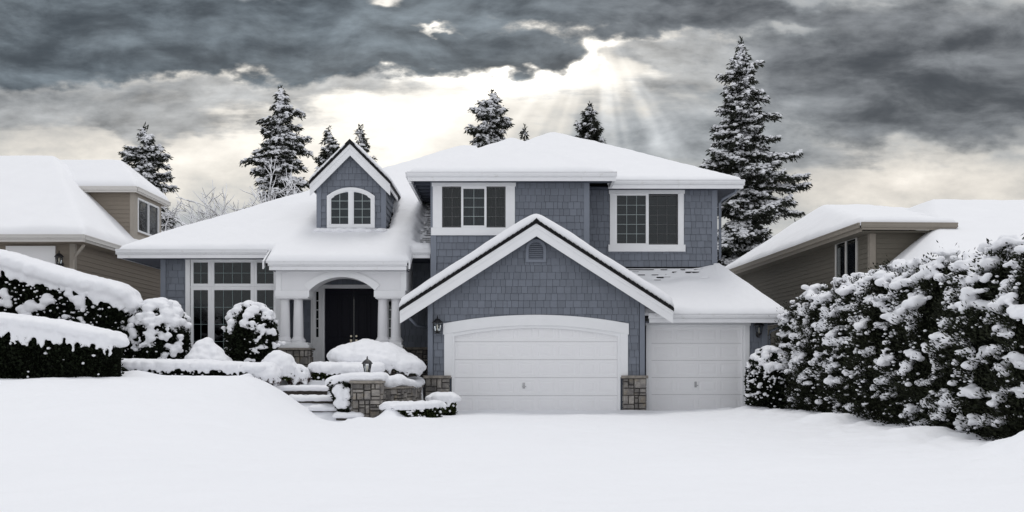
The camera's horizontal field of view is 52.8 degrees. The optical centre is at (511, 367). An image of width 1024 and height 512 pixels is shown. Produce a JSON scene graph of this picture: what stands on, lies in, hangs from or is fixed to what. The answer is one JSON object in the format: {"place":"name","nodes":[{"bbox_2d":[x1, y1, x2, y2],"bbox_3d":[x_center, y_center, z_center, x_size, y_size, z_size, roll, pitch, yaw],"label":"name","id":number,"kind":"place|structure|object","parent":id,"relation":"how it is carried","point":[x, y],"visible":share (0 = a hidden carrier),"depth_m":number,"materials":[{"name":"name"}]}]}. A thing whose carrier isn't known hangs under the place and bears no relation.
{"place":"outdoors","nodes":[
{"label":"outdoors","id":0,"kind":"place"},
{"bbox_2d":[0,370,1023,511],"bbox_3d":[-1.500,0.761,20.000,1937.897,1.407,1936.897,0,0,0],"label":"ground","id":1,"kind":"structure","parent":0,"point":[135,441],"depth_m":13.80,"materials":[{"name":"white snow"}]},
{"bbox_2d":[0,312,129,378],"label":"yew hedge","id":2,"kind":"object","parent":1,"relation":"on","point":[31,346],"visible":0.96,"depth_m":24.70,"materials":[{"name":"black plant"}]},
{"bbox_2d":[0,249,142,358],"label":"yew hedge","id":3,"kind":"object","parent":1,"relation":"on","point":[33,286],"visible":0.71,"depth_m":27.73,"materials":[{"name":"black plant"}]},
{"bbox_2d":[0,155,170,300],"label":"neighbour house","id":4,"kind":"structure","parent":1,"relation":"on","point":[87,216],"depth_m":37.13,"materials":[{"name":"grey"}]},
{"bbox_2d":[6,246,55,263],"bbox_3d":[-15.875,-1.877,34.060,1.634,4.294,0.080,0,0,0],"label":"garage door","id":5,"kind":"structure","parent":4,"relation":"in","point":[45,253],"depth_m":34.02,"materials":[{"name":"white"}]},
{"bbox_2d":[117,122,180,230],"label":"conifer","id":6,"kind":"object","parent":1,"relation":"on","point":[147,158],"visible":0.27,"depth_m":59.74,"materials":[{"name":"green plant"}]},
{"bbox_2d":[127,297,192,358],"bbox_3d":[-9.859,-0.761,28.774,1.966,2.440,1.885,0,0,0],"label":"globe shrub","id":7,"kind":"object","parent":1,"relation":"on","point":[160,328],"visible":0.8,"depth_m":28.17,"materials":[{"name":"black plant"}]},
{"bbox_2d":[121,358,279,377],"bbox_3d":[-8.235,0.064,26.994,4.339,0.648,1.116,0,0,0],"label":"dwarf hedge","id":8,"kind":"object","parent":1,"relation":"on","point":[199,367],"visible":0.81,"depth_m":26.55,"materials":[{"name":"white plant"}]},
{"bbox_2d":[184,337,232,360],"bbox_3d":[-8.305,-0.248,28.098,1.435,1.186,1.190,0,0,0],"label":"buried shrub","id":9,"kind":"object","parent":1,"relation":"on","point":[208,348],"visible":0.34,"depth_m":27.79,"materials":[{"name":"white plant"}]},
{"bbox_2d":[161,180,278,231],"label":"bare tree","id":10,"kind":"object","parent":1,"relation":"on","point":[192,209],"visible":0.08,"depth_m":50.85,"materials":[{"name":"white plant"}]},
{"bbox_2d":[161,157,307,224],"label":"bare tree","id":11,"kind":"object","parent":1,"relation":"on","point":[252,203],"visible":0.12,"depth_m":47.58,"materials":[{"name":"white plant"}]},
{"bbox_2d":[221,300,285,361],"bbox_3d":[-7.303,-0.710,29.104,1.754,2.398,1.629,0,0,0],"label":"globe shrub","id":12,"kind":"object","parent":1,"relation":"on","point":[251,331],"visible":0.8,"depth_m":28.58,"materials":[{"name":"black plant"}]},
{"bbox_2d":[253,361,281,386],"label":"buried shrub","id":13,"kind":"object","parent":1,"relation":"on","point":[271,375],"visible":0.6,"depth_m":26.65,"materials":[{"name":"white plant"}]},
{"bbox_2d":[239,85,313,208],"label":"conifer","id":14,"kind":"object","parent":1,"relation":"on","point":[283,145],"visible":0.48,"depth_m":55.50,"materials":[{"name":"green plant"}]},
{"bbox_2d":[261,350,296,380],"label":"buried shrub","id":15,"kind":"object","parent":1,"relation":"on","point":[285,363],"visible":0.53,"depth_m":27.41,"materials":[{"name":"white plant"}]},
{"bbox_2d":[287,364,311,384],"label":"buried shrub","id":16,"kind":"object","parent":1,"relation":"on","point":[302,373],"visible":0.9,"depth_m":27.57,"materials":[{"name":"white plant"}]},
{"bbox_2d":[275,384,363,420],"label":"stone steps","id":17,"kind":"structure","parent":1,"relation":"on","point":[302,393],"depth_m":26.72,"materials":[{"name":"white"}]},
{"bbox_2d":[313,125,339,169],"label":"conifer","id":18,"kind":"object","parent":1,"relation":"on","point":[329,149],"visible":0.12,"depth_m":63.73,"materials":[{"name":"green plant"}]},
{"bbox_2d":[327,381,351,412],"bbox_3d":[-4.396,0.799,26.358,0.680,1.027,0.728,0,0,0],"label":"cotoneaster","id":19,"kind":"object","parent":1,"relation":"on","point":[341,394],"visible":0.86,"depth_m":26.07,"materials":[{"name":"white plant"}]},
{"bbox_2d":[307,361,385,380],"bbox_3d":[-4.511,0.165,28.106,2.138,0.704,1.027,0,0,0],"label":"boxwood hedge","id":20,"kind":"object","parent":1,"relation":"on","point":[321,370],"visible":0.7,"depth_m":27.74,"materials":[{"name":"white plant"}]},
{"bbox_2d":[354,124,376,159],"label":"conifer","id":21,"kind":"object","parent":1,"relation":"on","point":[362,143],"visible":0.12,"depth_m":67.85,"materials":[{"name":"green plant"}]},
{"bbox_2d":[325,372,424,417],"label":"planter wall","id":22,"kind":"structure","parent":1,"relation":"on","point":[371,392],"depth_m":26.11,"materials":[{"name":"grey stone"}]},
{"bbox_2d":[362,356,372,371],"bbox_3d":[-3.718,-0.069,26.500,0.278,0.484,0.278,0,0,0],"label":"lantern","id":23,"kind":"object","parent":22,"relation":"on","point":[365,362],"visible":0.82,"depth_m":26.48,"materials":[{"name":"black metal"}]},
{"bbox_2d":[326,339,425,376],"bbox_3d":[-3.813,-0.286,29.103,2.794,1.090,2.029,0,0,0],"label":"snow-covered shrub","id":24,"kind":"object","parent":1,"relation":"on","point":[393,357],"visible":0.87,"depth_m":28.46,"materials":[{"name":"white snow"}]},
{"bbox_2d":[379,400,446,417],"bbox_3d":[-2.458,1.130,26.002,1.782,0.636,0.973,0,0,-19],"label":"boxwood hedge","id":25,"kind":"object","parent":1,"relation":"on","point":[429,408],"visible":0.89,"depth_m":25.63,"materials":[{"name":"white plant"}]},
{"bbox_2d":[425,392,460,414],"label":"boxwood hedge","id":26,"kind":"object","parent":1,"relation":"on","point":[450,399],"visible":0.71,"depth_m":27.50,"materials":[{"name":"white plant"}]},
{"bbox_2d":[115,132,786,410],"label":"house","id":27,"kind":"structure","parent":1,"relation":"on","point":[553,271],"depth_m":31.10,"materials":[{"name":"grey"}]},
{"bbox_2d":[185,259,280,349],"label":"window","id":28,"kind":"structure","parent":27,"relation":"in","point":[217,285],"depth_m":32.82,"materials":[{"name":"grey glass"}]},
{"bbox_2d":[325,289,353,361],"bbox_3d":[-5.528,-1.186,33.021,0.918,2.711,0.158,0,0,0],"label":"front door","id":29,"kind":"structure","parent":27,"relation":"in","point":[339,303],"depth_m":33.05,"materials":[{"name":"black wood"}]},
{"bbox_2d":[314,187,386,231],"bbox_3d":[-5.088,-4.983,32.601,2.323,1.479,0.431,0,0,0],"label":"window","id":30,"kind":"structure","parent":27,"relation":"in","point":[350,211],"depth_m":32.71,"materials":[{"name":"grey"}]},
{"bbox_2d":[354,289,377,341],"bbox_3d":[-4.602,-1.186,33.021,0.918,2.711,0.158,0,0,0],"label":"front door","id":31,"kind":"structure","parent":27,"relation":"in","point":[365,303],"depth_m":33.05,"materials":[{"name":"black wood"}]},
{"bbox_2d":[431,183,515,235],"bbox_3d":[-1.153,-4.839,31.241,2.579,1.667,0.233,0,0,0],"label":"window","id":32,"kind":"structure","parent":27,"relation":"in","point":[458,208],"depth_m":31.22,"materials":[{"name":"grey glass"}]},
{"bbox_2d":[455,328,616,410],"bbox_3d":[0.704,0.036,30.098,4.880,2.648,0.125,0,0,0],"label":"garage door","id":33,"kind":"structure","parent":27,"relation":"in","point":[526,369],"depth_m":30.10,"materials":[{"name":"grey metal"}]},
{"bbox_2d":[608,190,685,251],"bbox_3d":[4.241,-4.648,32.898,2.425,1.976,0.945,0,0,0],"label":"window","id":34,"kind":"structure","parent":27,"relation":"in","point":[640,221],"depth_m":32.59,"materials":[{"name":"grey"}]},
{"bbox_2d":[652,327,741,410],"bbox_3d":[5.487,0.044,30.678,2.713,2.573,0.125,0,0,0],"label":"garage door","id":35,"kind":"structure","parent":27,"relation":"in","point":[694,368],"depth_m":30.68,"materials":[{"name":"grey metal"}]},
{"bbox_2d":[464,90,514,147],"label":"conifer","id":36,"kind":"object","parent":1,"relation":"on","point":[492,113],"visible":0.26,"depth_m":63.49,"materials":[{"name":"green plant"}]},
{"bbox_2d":[519,123,528,140],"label":"conifer","id":37,"kind":"object","parent":1,"relation":"on","point":[523,132],"visible":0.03,"depth_m":69.99,"materials":[{"name":"green plant"}]},
{"bbox_2d":[573,101,605,143],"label":"conifer","id":38,"kind":"object","parent":1,"relation":"on","point":[588,128],"visible":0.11,"depth_m":65.57,"materials":[{"name":"green plant"}]},
{"bbox_2d":[699,36,812,266],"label":"conifer","id":39,"kind":"object","parent":1,"relation":"on","point":[751,207],"visible":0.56,"depth_m":54.35,"materials":[{"name":"green plant"}]},
{"bbox_2d":[743,345,791,408],"bbox_3d":[7.283,0.381,29.251,1.452,2.048,1.466,0,0,0],"label":"globe shrub","id":40,"kind":"object","parent":1,"relation":"on","point":[763,379],"visible":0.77,"depth_m":28.79,"materials":[{"name":"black plant"}]},
{"bbox_2d":[768,292,812,408],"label":"cedar","id":41,"kind":"object","parent":1,"relation":"on","point":[783,324],"visible":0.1,"depth_m":29.25,"materials":[{"name":"green plant"}]},
{"bbox_2d":[774,281,830,408],"bbox_3d":[8.395,-0.414,28.239,2.240,3.987,2.271,0,0,28],"label":"cedar","id":42,"kind":"object","parent":1,"relation":"on","point":[810,291],"visible":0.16,"depth_m":28.15,"materials":[{"name":"green plant"}]},
{"bbox_2d":[783,290,833,410],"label":"cedar","id":43,"kind":"object","parent":1,"relation":"on","point":[800,359],"visible":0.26,"depth_m":26.95,"materials":[{"name":"green plant"}]},
{"bbox_2d":[799,274,857,412],"bbox_3d":[8.433,-0.388,25.874,2.299,3.947,2.312,0,0,-18],"label":"cedar","id":44,"kind":"object","parent":1,"relation":"on","point":[816,326],"visible":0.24,"depth_m":25.85,"materials":[{"name":"green plant"}]},
{"bbox_2d":[813,265,877,412],"bbox_3d":[8.424,-0.436,24.525,2.531,4.012,2.465,0,0,-19],"label":"cedar","id":45,"kind":"object","parent":1,"relation":"on","point":[837,314],"visible":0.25,"depth_m":24.37,"materials":[{"name":"green plant"}]},
{"bbox_2d":[831,263,882,417],"bbox_3d":[8.384,-0.406,23.268,2.256,3.969,2.225,0,0,32],"label":"cedar","id":46,"kind":"object","parent":1,"relation":"on","point":[858,294],"visible":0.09,"depth_m":23.30,"materials":[{"name":"green plant"}]},
{"bbox_2d":[725,199,1023,346],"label":"neighbour house","id":47,"kind":"structure","parent":1,"relation":"on","point":[825,243],"depth_m":32.89,"materials":[{"name":"beige"}]},
{"bbox_2d":[835,238,857,277],"bbox_3d":[10.481,-3.407,32.347,0.070,1.324,1.800,0,0,-3],"label":"window","id":48,"kind":"structure","parent":47,"relation":"in","point":[846,256],"depth_m":32.31,"materials":[{"name":"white glass"}]},
{"bbox_2d":[837,255,920,422],"bbox_3d":[8.245,-0.470,22.174,2.426,3.863,2.351,0,0,-41],"label":"cedar","id":49,"kind":"object","parent":1,"relation":"on","point":[880,281],"visible":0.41,"depth_m":21.92,"materials":[{"name":"green plant"}]},
{"bbox_2d":[864,254,937,425],"bbox_3d":[8.457,-0.359,20.864,2.544,3.875,2.529,0,0,43],"label":"cedar","id":50,"kind":"object","parent":1,"relation":"on","point":[900,286],"visible":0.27,"depth_m":20.81,"materials":[{"name":"green plant"}]},
{"bbox_2d":[883,240,968,428],"bbox_3d":[8.258,-0.431,19.663,2.219,4.001,2.279,0,0,44],"label":"cedar","id":51,"kind":"object","parent":1,"relation":"on","point":[932,270],"visible":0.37,"depth_m":19.55,"materials":[{"name":"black plant"}]},
{"bbox_2d":[914,248,991,432],"bbox_3d":[8.363,-0.309,18.397,2.411,3.733,2.378,0,0,17],"label":"cedar","id":52,"kind":"object","parent":1,"relation":"on","point":[942,415],"visible":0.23,"depth_m":18.34,"materials":[{"name":"green plant"}]},
{"bbox_2d":[924,233,1023,439],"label":"cedar","id":53,"kind":"object","parent":1,"relation":"on","point":[982,273],"visible":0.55,"depth_m":17.03,"materials":[{"name":"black plant"}]},
{"bbox_2d":[963,242,1023,440],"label":"cedar","id":54,"kind":"object","parent":1,"relation":"on","point":[1007,305],"visible":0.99,"depth_m":15.93,"materials":[{"name":"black plant"}]},
{"bbox_2d":[0,0,1023,236],"label":"sky","id":55,"kind":"structure","parent":0,"point":[891,103],"materials":[{"name":"grey"}]}
]}

